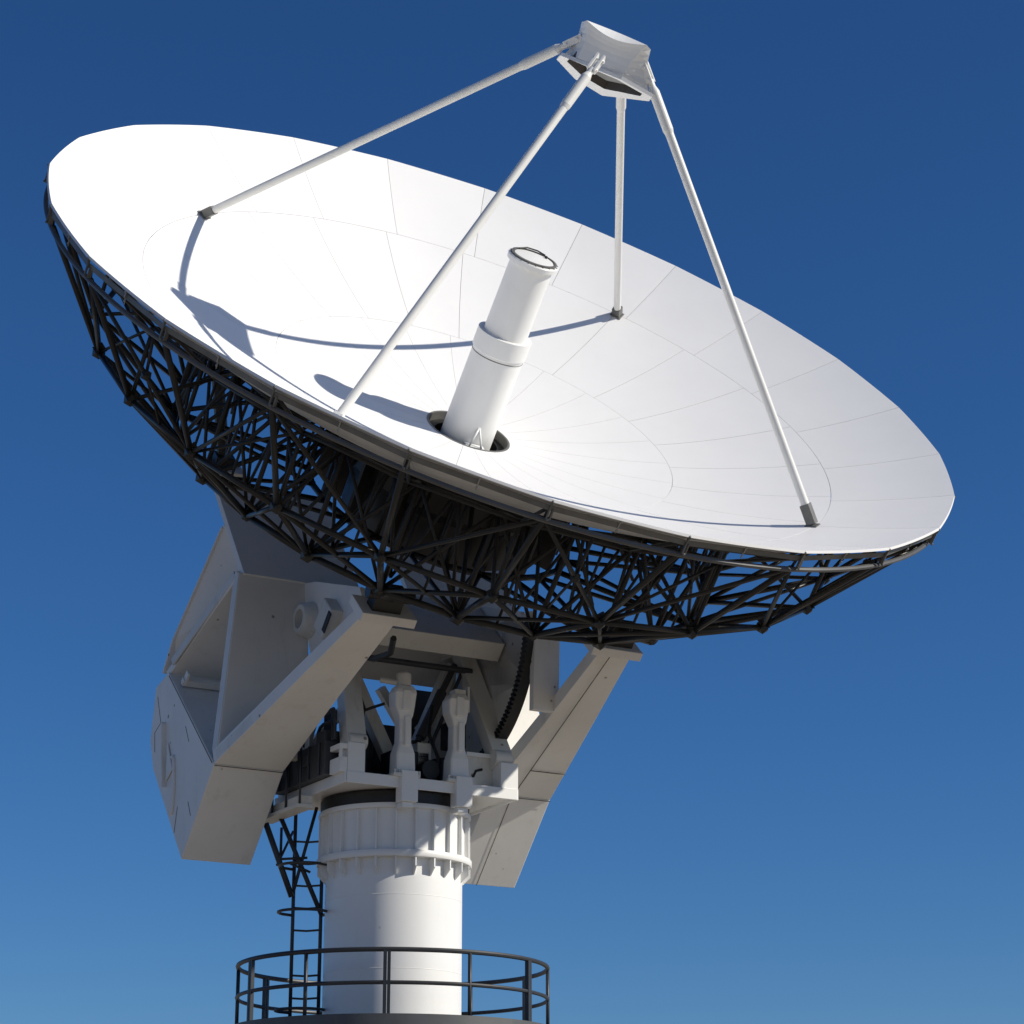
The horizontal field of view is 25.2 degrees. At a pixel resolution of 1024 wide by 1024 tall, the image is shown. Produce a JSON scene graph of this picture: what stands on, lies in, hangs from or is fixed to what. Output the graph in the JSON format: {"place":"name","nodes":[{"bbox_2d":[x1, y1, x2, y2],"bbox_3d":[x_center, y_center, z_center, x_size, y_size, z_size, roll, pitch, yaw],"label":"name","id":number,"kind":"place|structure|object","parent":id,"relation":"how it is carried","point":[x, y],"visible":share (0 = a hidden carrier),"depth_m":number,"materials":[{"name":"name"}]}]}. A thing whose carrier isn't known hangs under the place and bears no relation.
{"place":"outdoors","nodes":[
{"label":"outdoors","id":0,"kind":"place"},
{"bbox_2d":[0,0,1023,1023],"label":"sky","id":1,"kind":"structure","parent":0,"point":[817,817],"materials":[{"name":"blue"}]},
{"label":"ground","id":2,"kind":"structure","parent":0,"visible":0},
{"bbox_2d":[316,790,471,1014],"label":"support column","id":3,"kind":"structure","parent":2,"relation":"on","point":[390,874],"depth_m":33.55,"materials":[{"name":"white metal"}]},
{"bbox_2d":[274,814,326,1015],"bbox_3d":[-3.110,6.004,34.091,0.804,3.450,0.740,0,-18,0],"label":"caged ladder","id":4,"kind":"object","parent":3,"relation":"attached to","point":[290,1008],"visible":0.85,"depth_m":34.19,"materials":[{"name":"metal"}]},
{"bbox_2d":[235,947,549,1023],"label":"access platform","id":5,"kind":"structure","parent":3,"relation":"attached to","point":[526,1008],"depth_m":32.07,"materials":[{"name":"metal"}]},
{"bbox_2d":[275,635,517,815],"bbox_3d":[-1.431,2.908,34.482,3.090,3.320,4.247,10,-20,-28],"label":"azimuth mount","id":6,"kind":"object","parent":3,"relation":"on","point":[420,745],"visible":0.83,"depth_m":34.27,"materials":[{"name":"white paint"}]},
{"bbox_2d":[264,747,322,914],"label":"support bracket","id":7,"kind":"structure","parent":6,"relation":"attached to","point":[288,808],"depth_m":34.51,"materials":[{"name":"black metal"}]},
{"bbox_2d":[43,20,955,887],"bbox_3d":[-0.035,-1.379,34.091,13.253,12.449,12.685,0,-18,0],"label":"dish antenna","id":8,"kind":"object","parent":6,"relation":"attached to","point":[491,394],"visible":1,"depth_m":34.45,"materials":[{"name":"white paint"}]}
]}

